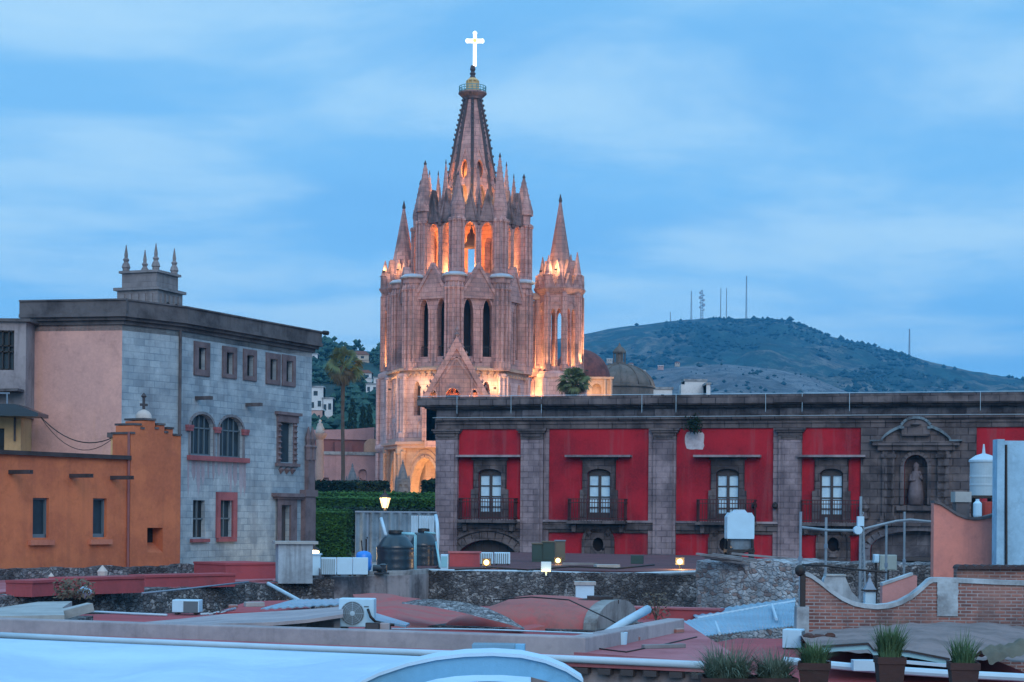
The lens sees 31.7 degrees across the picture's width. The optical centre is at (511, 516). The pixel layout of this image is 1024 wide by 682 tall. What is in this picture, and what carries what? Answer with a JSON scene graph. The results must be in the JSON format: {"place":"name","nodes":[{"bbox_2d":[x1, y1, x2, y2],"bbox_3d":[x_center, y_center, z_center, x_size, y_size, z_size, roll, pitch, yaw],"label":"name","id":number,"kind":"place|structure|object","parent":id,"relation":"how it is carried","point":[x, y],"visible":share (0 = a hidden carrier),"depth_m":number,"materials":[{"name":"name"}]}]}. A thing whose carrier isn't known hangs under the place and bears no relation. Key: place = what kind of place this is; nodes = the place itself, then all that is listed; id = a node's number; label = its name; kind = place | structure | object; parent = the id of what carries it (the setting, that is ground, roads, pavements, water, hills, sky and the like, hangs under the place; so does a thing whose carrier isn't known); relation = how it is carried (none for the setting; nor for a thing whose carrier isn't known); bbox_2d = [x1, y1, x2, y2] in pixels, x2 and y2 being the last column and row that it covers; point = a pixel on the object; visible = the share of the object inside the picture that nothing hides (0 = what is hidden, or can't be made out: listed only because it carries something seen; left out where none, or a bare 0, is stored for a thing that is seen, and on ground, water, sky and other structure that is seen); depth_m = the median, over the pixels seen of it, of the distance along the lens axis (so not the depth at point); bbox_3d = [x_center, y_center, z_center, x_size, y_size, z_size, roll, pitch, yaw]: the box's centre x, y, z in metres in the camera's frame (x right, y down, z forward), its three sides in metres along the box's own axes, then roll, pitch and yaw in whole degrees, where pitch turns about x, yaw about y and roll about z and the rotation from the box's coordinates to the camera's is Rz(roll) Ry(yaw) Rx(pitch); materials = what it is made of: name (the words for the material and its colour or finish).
{"place":"outdoors","nodes":[
{"label":"outdoors","id":0,"kind":"place"},
{"bbox_2d":[19,298,322,564],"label":"stone building","id":1,"kind":"structure","parent":0,"point":[229,397],"depth_m":73.81,"materials":[{"name":"stone"}]},
{"bbox_2d":[113,244,185,304],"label":"roof turret","id":2,"kind":"object","parent":1,"relation":"on","point":[154,284],"visible":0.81,"depth_m":75.55,"materials":[{"name":"stone"}]},
{"bbox_2d":[190,500,209,541],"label":"lower window","id":3,"kind":"structure","parent":1,"relation":"in","point":[197,518],"depth_m":73.54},
{"bbox_2d":[193,341,209,376],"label":"small window","id":4,"kind":"structure","parent":1,"relation":"in","point":[197,370],"depth_m":73.54,"materials":[{"name":"stone"}]},
{"bbox_2d":[188,411,215,455],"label":"arched window","id":5,"kind":"structure","parent":1,"relation":"in","point":[198,439],"depth_m":73.90,"materials":[{"name":"grey stone"}]},
{"bbox_2d":[215,492,237,541],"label":"lower window","id":6,"kind":"structure","parent":1,"relation":"in","point":[221,530],"depth_m":75.29,"materials":[{"name":"paint"}]},
{"bbox_2d":[222,346,236,378],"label":"small window","id":7,"kind":"structure","parent":1,"relation":"in","point":[225,356],"depth_m":75.43,"materials":[{"name":"stone"}]},
{"bbox_2d":[217,414,244,457],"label":"arched window","id":8,"kind":"structure","parent":1,"relation":"in","point":[228,441],"depth_m":75.82,"materials":[{"name":"glass"}]},
{"bbox_2d":[243,348,256,381],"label":"small window","id":9,"kind":"structure","parent":1,"relation":"in","point":[246,352],"depth_m":76.82,"materials":[{"name":"stone"}]},
{"bbox_2d":[265,352,280,385],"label":"small window","id":10,"kind":"structure","parent":1,"relation":"in","point":[269,363],"depth_m":78.53,"materials":[{"name":"stone"}]},
{"bbox_2d":[281,354,295,386],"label":"small window","id":11,"kind":"structure","parent":1,"relation":"in","point":[285,358],"depth_m":79.55,"materials":[{"name":"stone"}]},
{"bbox_2d":[275,411,302,473],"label":"carved window","id":12,"kind":"structure","parent":1,"relation":"in","point":[282,440],"depth_m":79.61,"materials":[{"name":"stone"}]},
{"bbox_2d":[271,493,307,540],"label":"doorway","id":13,"kind":"structure","parent":1,"relation":"in","point":[284,499],"depth_m":79.69,"materials":[{"name":"stone"}]},
{"bbox_2d":[315,419,326,486],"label":"monument column","id":14,"kind":"structure","parent":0,"point":[320,435],"depth_m":179.66,"materials":[{"name":"stone"}]},
{"bbox_2d":[311,335,380,438],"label":"hillside","id":15,"kind":"structure","parent":0,"point":[358,395],"depth_m":447.74,"materials":[{"name":"plant"}]},
{"bbox_2d":[314,427,378,486],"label":"pink house","id":16,"kind":"structure","parent":0,"point":[360,450],"depth_m":198.77,"materials":[{"name":"paint"}]},
{"bbox_2d":[347,539,354,556],"bbox_3d":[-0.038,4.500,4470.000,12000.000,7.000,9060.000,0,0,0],"label":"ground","id":17,"kind":"structure","parent":0,"point":[352,548],"depth_m":132.04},
{"bbox_2d":[0,318,48,450],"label":"yellow house","id":18,"kind":"structure","parent":17,"relation":"on","point":[18,413],"depth_m":69.45,"materials":[{"name":"paint"}]},
{"bbox_2d":[0,330,13,369],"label":"iron window","id":19,"kind":"structure","parent":18,"relation":"in","point":[6,337],"depth_m":69.64,"materials":[{"name":"metal"}]},
{"bbox_2d":[0,393,181,568],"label":"orange house","id":20,"kind":"structure","parent":17,"relation":"on","point":[120,506],"depth_m":61.55,"materials":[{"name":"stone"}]},
{"bbox_2d":[28,498,54,544],"bbox_3d":[-15.573,0.166,59.302,0.400,1.551,1.051,0,0,32],"label":"slit window","id":21,"kind":"structure","parent":20,"relation":"in","point":[39,504],"depth_m":59.44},
{"bbox_2d":[88,498,112,543],"bbox_3d":[-14.145,0.168,61.549,0.400,1.568,0.994,0,0,32],"label":"slit window","id":22,"kind":"structure","parent":20,"relation":"in","point":[98,503],"depth_m":61.71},
{"bbox_2d":[0,561,285,613],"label":"terrace house","id":23,"kind":"structure","parent":17,"relation":"on","point":[118,593],"depth_m":52.59,"materials":[{"name":"red paint"}]},
{"bbox_2d":[0,563,193,579],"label":"rubble parapet","id":24,"kind":"structure","parent":23,"relation":"on","point":[22,573],"depth_m":59.81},
{"bbox_2d":[272,541,317,583],"bbox_3d":[-6.981,1.467,57.871,1.376,1.347,0.968,0,0,-14],"label":"water cistern","id":25,"kind":"object","parent":23,"relation":"on","point":[294,562],"visible":0.96,"depth_m":57.49,"materials":[{"name":"concrete"}]},
{"bbox_2d":[79,612,377,628],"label":"patio house","id":26,"kind":"structure","parent":17,"relation":"on","point":[125,617],"depth_m":45.04,"materials":[{"name":"red paint"}]},
{"bbox_2d":[0,601,92,619],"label":"concrete slab","id":27,"kind":"structure","parent":26,"relation":"on","point":[43,610],"depth_m":37.43,"materials":[{"name":"concrete"}]},
{"bbox_2d":[60,603,93,618],"bbox_3d":[-8.955,1.937,37.035,0.672,0.322,0.650,0,0,-20],"label":"concrete chunk","id":28,"kind":"object","parent":27,"relation":"on","point":[77,610],"visible":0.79,"depth_m":36.78,"materials":[{"name":"concrete"}]},
{"bbox_2d":[52,578,95,599],"bbox_3d":[-10.801,1.792,44.374,1.072,0.550,1.020,0,0,-33],"label":"dry weed","id":29,"kind":"object","parent":26,"relation":"on","point":[75,594],"visible":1,"depth_m":44.24,"materials":[{"name":"brown plant"}]},
{"bbox_2d":[172,599,202,614],"bbox_3d":[-8.337,2.321,46.250,0.703,0.376,0.420,0,0,4],"label":"air conditioner","id":30,"kind":"object","parent":26,"relation":"on","point":[194,606],"visible":1,"depth_m":46.07,"materials":[{"name":"white paint"}]},
{"bbox_2d":[261,598,338,609],"bbox_3d":[-4.925,2.837,44.500,1.878,1.638,5.000,0,0,0],"label":"blue sheet","id":31,"kind":"object","parent":26,"relation":"on","point":[301,603],"visible":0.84,"depth_m":43.60,"materials":[{"name":"grey paint"}]},
{"bbox_2d":[149,607,347,627],"bbox_3d":[-5.277,2.397,34.250,4.640,1.419,5.500,0,0,0],"label":"lean to","id":32,"kind":"object","parent":17,"relation":"on","point":[330,617],"visible":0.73,"depth_m":33.81,"materials":[{"name":"beige paint"}]},
{"bbox_2d":[216,600,309,614],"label":"patio annexe","id":33,"kind":"structure","parent":17,"relation":"on","point":[241,608],"depth_m":46.33,"materials":[{"name":"red paint"}]},
{"bbox_2d":[0,638,530,681],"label":"white canopy","id":34,"kind":"object","parent":17,"relation":"on","point":[25,660],"visible":0.78,"depth_m":21.36,"materials":[{"name":"fabric"}]},
{"bbox_2d":[472,643,524,650],"bbox_3d":[-0.172,1.729,23.350,0.678,0.160,0.300,0,0,3],"label":"blue box","id":35,"kind":"object","parent":34,"relation":"on","point":[517,646],"visible":0.47,"depth_m":23.21,"materials":[{"name":"paint"}]},
{"bbox_2d":[286,578,333,608],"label":"rubble wall","id":36,"kind":"structure","parent":17,"relation":"on","point":[320,588],"depth_m":58.31,"materials":[{"name":"stone"}]},
{"bbox_2d":[315,507,354,556],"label":"hedge","id":37,"kind":"object","parent":17,"relation":"on","point":[332,528],"visible":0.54,"depth_m":122.04,"materials":[{"name":"green plant"}]},
{"bbox_2d":[323,346,365,479],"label":"fan palm","id":38,"kind":"object","parent":17,"relation":"on","point":[343,375],"visible":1,"depth_m":175.85,"materials":[{"name":"green plant"}]},
{"bbox_2d":[315,478,390,492],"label":"box hedge","id":39,"kind":"object","parent":17,"relation":"on","point":[354,485],"visible":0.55,"depth_m":165.04,"materials":[{"name":"green plant"}]},
{"bbox_2d":[0,622,731,681],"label":"eave roof","id":40,"kind":"structure","parent":17,"relation":"on","point":[657,665],"depth_m":25.60,"materials":[{"name":"white plastic"}]},
{"bbox_2d":[0,617,683,654],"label":"beige parapet","id":41,"kind":"structure","parent":40,"relation":"on","point":[556,644],"depth_m":27.04,"materials":[{"name":"paint"}]},
{"bbox_2d":[392,628,592,633],"bbox_3d":[-0.267,1.716,27.107,3.298,0.062,0.363,0,0,23],"label":"parapet cable","id":42,"kind":"object","parent":41,"relation":"on","point":[487,629],"visible":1,"depth_m":27.34,"materials":[{"name":"white plastic"}]},
{"bbox_2d":[313,557,434,606],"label":"plant house","id":43,"kind":"structure","parent":17,"relation":"on","point":[413,583],"depth_m":60.95,"materials":[{"name":"concrete"}]},
{"bbox_2d":[352,557,367,575],"bbox_3d":[-4.941,1.638,58.654,0.498,0.600,0.400,0,0,-6],"label":"air conditioner","id":44,"kind":"object","parent":43,"relation":"on","point":[359,565],"visible":1,"depth_m":58.46,"materials":[{"name":"white paint"}]},
{"bbox_2d":[376,530,413,570],"bbox_3d":[-4.104,1.205,63.500,1.364,1.480,1.364,0,0,0],"label":"water tank","id":45,"kind":"object","parent":43,"relation":"on","point":[395,549],"visible":0.77,"depth_m":62.98,"materials":[{"name":"black plastic"}]},
{"bbox_2d":[355,511,436,561],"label":"metal fence","id":46,"kind":"object","parent":43,"relation":"on","point":[368,526],"visible":0.5,"depth_m":75.98,"materials":[{"name":"metal"}]},
{"bbox_2d":[411,528,436,565],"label":"water tank","id":47,"kind":"object","parent":43,"relation":"on","point":[426,552],"visible":0.6,"depth_m":67.53,"materials":[{"name":"black plastic"}]},
{"bbox_2d":[316,495,434,508],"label":"laurel hedge","id":48,"kind":"object","parent":17,"relation":"on","point":[329,502],"visible":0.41,"depth_m":143.03,"materials":[{"name":"green plant"}]},
{"bbox_2d":[318,489,434,503],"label":"laurel hedge","id":49,"kind":"object","parent":17,"relation":"on","point":[371,494],"visible":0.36,"depth_m":152.08,"materials":[{"name":"green plant"}]},
{"bbox_2d":[334,505,434,552],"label":"laurel hedge","id":50,"kind":"object","parent":17,"relation":"on","point":[355,508],"visible":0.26,"depth_m":131.10,"materials":[{"name":"green plant"}]},
{"bbox_2d":[395,460,410,492],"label":"stone spirelet","id":51,"kind":"object","parent":17,"relation":"on","point":[402,481],"visible":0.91,"depth_m":169.46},
{"bbox_2d":[355,648,582,681],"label":"canopy arch","id":52,"kind":"structure","parent":17,"relation":"on","point":[478,661],"depth_m":17.00,"materials":[{"name":"blue paint"}]},
{"bbox_2d":[375,31,587,492],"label":"church","id":53,"kind":"structure","parent":17,"relation":"on","point":[451,325],"depth_m":186.81,"materials":[{"name":"pink stone"}]},
{"bbox_2d":[417,552,704,573],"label":"flat roof house","id":54,"kind":"structure","parent":17,"relation":"on","point":[520,560],"depth_m":74.21,"materials":[{"name":"red concrete"}]},
{"bbox_2d":[454,564,654,570],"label":"roof cable","id":55,"kind":"object","parent":54,"relation":"on","point":[553,567],"visible":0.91,"depth_m":65.13,"materials":[{"name":"metal"}]},
{"bbox_2d":[428,570,696,606],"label":"rubble wall","id":56,"kind":"structure","parent":17,"relation":"on","point":[481,588],"depth_m":62.70,"materials":[{"name":"stone"}]},
{"bbox_2d":[429,569,695,573],"bbox_3d":[1.526,1.916,62.886,10.304,0.226,0.230,0,0,12],"label":"roof edge pipe","id":57,"kind":"object","parent":56,"relation":"on","point":[673,572],"visible":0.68,"depth_m":62.94,"materials":[{"name":"white plastic"}]},
{"bbox_2d":[555,367,592,395],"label":"fan palm","id":58,"kind":"object","parent":17,"relation":"on","point":[572,387],"visible":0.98,"depth_m":149.65,"materials":[{"name":"green plant"}]},
{"bbox_2d":[557,349,613,395],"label":"domed chapel","id":59,"kind":"structure","parent":17,"relation":"on","point":[596,367],"depth_m":212.68,"materials":[{"name":"stone"}]},
{"bbox_2d":[417,391,1023,562],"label":"red mansion","id":60,"kind":"structure","parent":17,"relation":"on","point":[645,474],"depth_m":100.91,"materials":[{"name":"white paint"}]},
{"bbox_2d":[456,455,520,530],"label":"balcony window","id":61,"kind":"structure","parent":60,"relation":"in","point":[489,498],"depth_m":104.04,"materials":[{"name":"grey glass"}]},
{"bbox_2d":[463,540,514,551],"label":"carriage door","id":62,"kind":"structure","parent":60,"relation":"in","point":[484,545],"depth_m":104.70,"materials":[{"name":"brown wood"}]},
{"bbox_2d":[565,455,631,531],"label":"balcony window","id":63,"kind":"structure","parent":60,"relation":"in","point":[598,498],"depth_m":102.42,"materials":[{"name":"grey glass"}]},
{"bbox_2d":[693,455,761,532],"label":"balcony window","id":64,"kind":"structure","parent":60,"relation":"in","point":[730,495],"depth_m":100.66,"materials":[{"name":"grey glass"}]},
{"bbox_2d":[797,455,865,534],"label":"balcony window","id":65,"kind":"structure","parent":60,"relation":"in","point":[831,497],"depth_m":99.22,"materials":[{"name":"grey glass"}]},
{"bbox_2d":[684,633,775,681],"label":"potted plant","id":66,"kind":"object","parent":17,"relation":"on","point":[720,668],"visible":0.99,"depth_m":12.88,"materials":[{"name":"plant"}]},
{"bbox_2d":[696,558,838,641],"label":"lime wall","id":67,"kind":"structure","parent":17,"relation":"on","point":[719,584],"depth_m":57.26,"materials":[{"name":"stone"}]},
{"bbox_2d":[723,510,754,557],"bbox_3d":[7.565,1.035,59.995,0.994,2.523,0.870,0,0,0],"label":"roof tank","id":68,"kind":"object","parent":67,"relation":"on","point":[739,531],"visible":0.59,"depth_m":59.60,"materials":[{"name":"white paint"}]},
{"bbox_2d":[741,634,817,681],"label":"potted plant","id":69,"kind":"object","parent":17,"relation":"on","point":[783,670],"visible":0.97,"depth_m":12.90,"materials":[{"name":"plant"}]},
{"bbox_2d":[794,565,808,631],"bbox_3d":[6.345,3.056,39.616,0.306,3.996,0.368,0,0,0],"label":"gate post","id":70,"kind":"object","parent":17,"relation":"on","point":[801,616],"visible":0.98,"depth_m":39.46,"materials":[{"name":"metal"}]},
{"bbox_2d":[789,636,836,681],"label":"potted plant","id":71,"kind":"object","parent":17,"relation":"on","point":[816,661],"visible":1,"depth_m":12.91,"materials":[{"name":"plant"}]},
{"bbox_2d":[822,574,858,601],"bbox_3d":[7.969,3.233,43.680,0.984,3.670,0.440,0,0,0],"label":"sloped flank","id":72,"kind":"object","parent":17,"relation":"on","point":[838,583],"visible":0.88,"depth_m":43.50,"materials":[{"name":"concrete"}]},
{"bbox_2d":[853,496,865,602],"bbox_3d":[9.079,1.532,46.942,0.560,4.105,0.291,0,0,-43],"label":"lattice antenna","id":73,"kind":"object","parent":17,"relation":"on","point":[858,529],"visible":0.62,"depth_m":46.97,"materials":[{"name":"white paint"}]},
{"bbox_2d":[861,572,877,603],"bbox_3d":[8.424,3.196,42.500,0.336,3.752,0.340,0,0,0],"label":"roof vent","id":74,"kind":"object","parent":17,"relation":"on","point":[869,590],"visible":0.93,"depth_m":42.38,"materials":[{"name":"white paint"}]},
{"bbox_2d":[716,638,1023,681],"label":"yard house","id":75,"kind":"structure","parent":17,"relation":"on","point":[848,676],"depth_m":33.61,"materials":[{"name":"red paint"}]},
{"bbox_2d":[782,657,1023,681],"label":"roof gutter","id":76,"kind":"object","parent":75,"relation":"on","point":[862,665],"visible":0.57,"depth_m":24.25,"materials":[{"name":"white plastic"}]},
{"bbox_2d":[802,622,1023,664],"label":"tarpaulin","id":77,"kind":"object","parent":75,"relation":"on","point":[1004,641],"visible":0.68,"depth_m":34.31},
{"bbox_2d":[822,642,949,666],"bbox_3d":[5.920,2.169,28.310,2.021,0.344,0.620,0,0,0],"label":"fascia board","id":78,"kind":"object","parent":77,"relation":"attached to","point":[940,661],"visible":0.83,"depth_m":28.50,"materials":[{"name":"metal"}]},
{"bbox_2d":[880,572,916,602],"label":"pink wall","id":79,"kind":"structure","parent":17,"relation":"on","point":[896,588],"depth_m":42.00,"materials":[{"name":"paint"}]},
{"bbox_2d":[448,551,480,566],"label":"pink wall","id":80,"kind":"structure","parent":0,"point":[464,558],"depth_m":66.86,"materials":[{"name":"red paint"}]},
{"bbox_2d":[0,0,1023,378],"label":"sky","id":81,"kind":"structure","parent":0,"point":[860,163],"materials":[{"name":"blue"}]},
{"bbox_2d":[416,606,660,634],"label":"vault house","id":82,"kind":"structure","parent":0,"point":[545,633],"depth_m":44.44,"materials":[{"name":"red paint"}]},
{"bbox_2d":[353,593,544,631],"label":"sloping roof","id":83,"kind":"structure","parent":82,"relation":"on","point":[419,613],"depth_m":47.65,"materials":[{"name":"paint"}]},
{"bbox_2d":[428,595,642,632],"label":"vaulted roof","id":84,"kind":"structure","parent":82,"relation":"on","point":[559,615],"depth_m":45.62,"materials":[{"name":"paint"}]},
{"bbox_2d":[574,581,595,597],"bbox_3d":[2.284,2.455,56.500,0.669,0.828,0.720,0,0,0],"label":"chimney","id":85,"kind":"object","parent":82,"relation":"on","point":[583,589],"visible":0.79,"depth_m":56.20,"materials":[{"name":"white paint"}]},
{"bbox_2d":[634,606,724,620],"bbox_3d":[4.388,2.745,50.740,3.130,0.384,0.600,0,0,19],"label":"red upstand","id":86,"kind":"object","parent":82,"relation":"on","point":[686,613],"visible":0.46,"depth_m":50.37,"materials":[{"name":"paint"}]},
{"bbox_2d":[684,598,795,635],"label":"sheet roof","id":87,"kind":"structure","parent":82,"relation":"on","point":[765,615],"depth_m":45.08,"materials":[{"name":"white metal"}]},
{"bbox_2d":[605,605,651,629],"bbox_3d":[2.639,2.378,41.002,0.220,0.638,2.290,0,0,27],"label":"vent pipe","id":88,"kind":"object","parent":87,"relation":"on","point":[638,614],"visible":0.74,"depth_m":41.08,"materials":[{"name":"white plastic"}]},
{"bbox_2d":[798,512,801,605],"bbox_3d":[7.678,1.720,48.000,0.100,3.692,0.100,0,0,22],"label":"scaffold pole","id":89,"kind":"object","parent":87,"relation":"on","point":[800,539],"visible":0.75,"depth_m":47.97,"materials":[{"name":"metal"}]},
{"bbox_2d":[802,519,930,531],"bbox_3d":[9.550,0.237,49.224,4.400,0.382,0.774,0,0,-24],"label":"yard rail","id":90,"kind":"object","parent":89,"relation":"attached to","point":[865,528],"visible":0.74,"depth_m":49.58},
{"bbox_2d":[607,343,655,395],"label":"domed tower","id":91,"kind":"structure","parent":0,"point":[630,379],"depth_m":228.61,"materials":[{"name":"stone"}]},
{"bbox_2d":[653,384,692,394],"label":"hillside house","id":92,"kind":"structure","parent":0,"point":[685,389],"depth_m":240.30,"materials":[{"name":"paint"}]},
{"bbox_2d":[646,364,846,394],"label":"dry hill","id":93,"kind":"structure","parent":0,"point":[731,375],"depth_m":1332.09,"materials":[{"name":"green plant"}]},
{"bbox_2d":[651,363,839,394],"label":"slope scrub","id":94,"kind":"object","parent":93,"relation":"on","point":[746,384],"visible":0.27,"depth_m":1315.94,"materials":[{"name":"green plant"}]},
{"bbox_2d":[557,318,1023,392],"bbox_3d":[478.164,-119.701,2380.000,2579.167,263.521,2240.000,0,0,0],"label":"hill","id":95,"kind":"structure","parent":0,"point":[786,354],"depth_m":1999.42,"materials":[{"name":"plant"}]},
{"bbox_2d":[598,316,1023,392],"bbox_3d":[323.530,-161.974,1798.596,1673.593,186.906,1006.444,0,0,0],"label":"hill scrub","id":96,"kind":"object","parent":95,"relation":"on","point":[860,374],"visible":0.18,"depth_m":1991.20,"materials":[{"name":"green plant"}]},
{"bbox_2d":[805,560,930,603],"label":"rubble wall","id":97,"kind":"structure","parent":0,"point":[921,571],"depth_m":61.37,"materials":[{"name":"stone"}]},
{"bbox_2d":[805,572,1023,671],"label":"brick wall","id":98,"kind":"structure","parent":0,"point":[946,599],"depth_m":40.00,"materials":[{"name":"brick"}]},
{"bbox_2d":[931,500,991,577],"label":"salmon wall","id":99,"kind":"structure","parent":0,"point":[958,538],"depth_m":45.00,"materials":[{"name":"paint"}]},
{"bbox_2d":[951,492,971,515],"bbox_3d":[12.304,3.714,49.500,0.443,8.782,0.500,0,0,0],"label":"chimney","id":100,"kind":"object","parent":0,"point":[961,501],"visible":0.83,"depth_m":49.30,"materials":[{"name":"concrete"}]},
{"bbox_2d":[969,444,992,516],"bbox_3d":[13.576,3.014,52.000,0.839,10.203,0.839,0,0,0],"label":"roof tank","id":101,"kind":"object","parent":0,"point":[981,473],"visible":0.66,"depth_m":51.67,"materials":[{"name":"white plastic"}]},
{"bbox_2d":[953,564,1023,579],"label":"tiled wall","id":102,"kind":"structure","parent":0,"point":[999,572],"depth_m":41.50,"materials":[{"name":"brick"}]},
{"bbox_2d":[992,439,1023,564],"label":"white wall","id":103,"kind":"structure","parent":0,"point":[1008,507],"depth_m":43.62,"materials":[{"name":"metal"}]},
{"bbox_3d":[5.560,4.677,12.950,5.300,6.740,0.900,0,0,0],"label":"terrace ledge","id":104,"kind":"object","parent":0,"visible":0},
{"bbox_2d":[867,618,914,681],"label":"potted plant","id":105,"kind":"object","parent":104,"relation":"on","point":[890,661],"visible":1,"depth_m":12.91,"materials":[{"name":"plant"}]},
{"bbox_2d":[941,628,987,681],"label":"potted plant","id":106,"kind":"object","parent":104,"relation":"on","point":[962,666],"visible":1,"depth_m":12.91,"materials":[{"name":"plant"}]},
{"bbox_3d":[5.678,3.335,36.850,0.800,1.200,0.780,0,0,0],"label":"condenser plinth","id":107,"kind":"object","parent":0,"visible":0},
{"bbox_2d":[782,628,804,648],"bbox_3d":[5.744,2.508,36.712,0.396,0.423,0.450,0,0,18],"label":"air conditioner","id":108,"kind":"object","parent":107,"relation":"on","point":[793,635],"visible":0.79,"depth_m":36.51,"materials":[{"name":"white paint"}]},
{"bbox_3d":[-3.037,2.954,35.220,1.000,1.498,0.560,0,0,0],"label":"condenser plinth","id":109,"kind":"object","parent":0,"visible":0},
{"bbox_2d":[339,598,375,627],"bbox_3d":[-3.015,1.897,35.139,0.691,0.608,0.360,0,0,5],"label":"air conditioner","id":110,"kind":"object","parent":109,"relation":"on","point":[355,613],"visible":0.97,"depth_m":34.99,"materials":[{"name":"white paint"}]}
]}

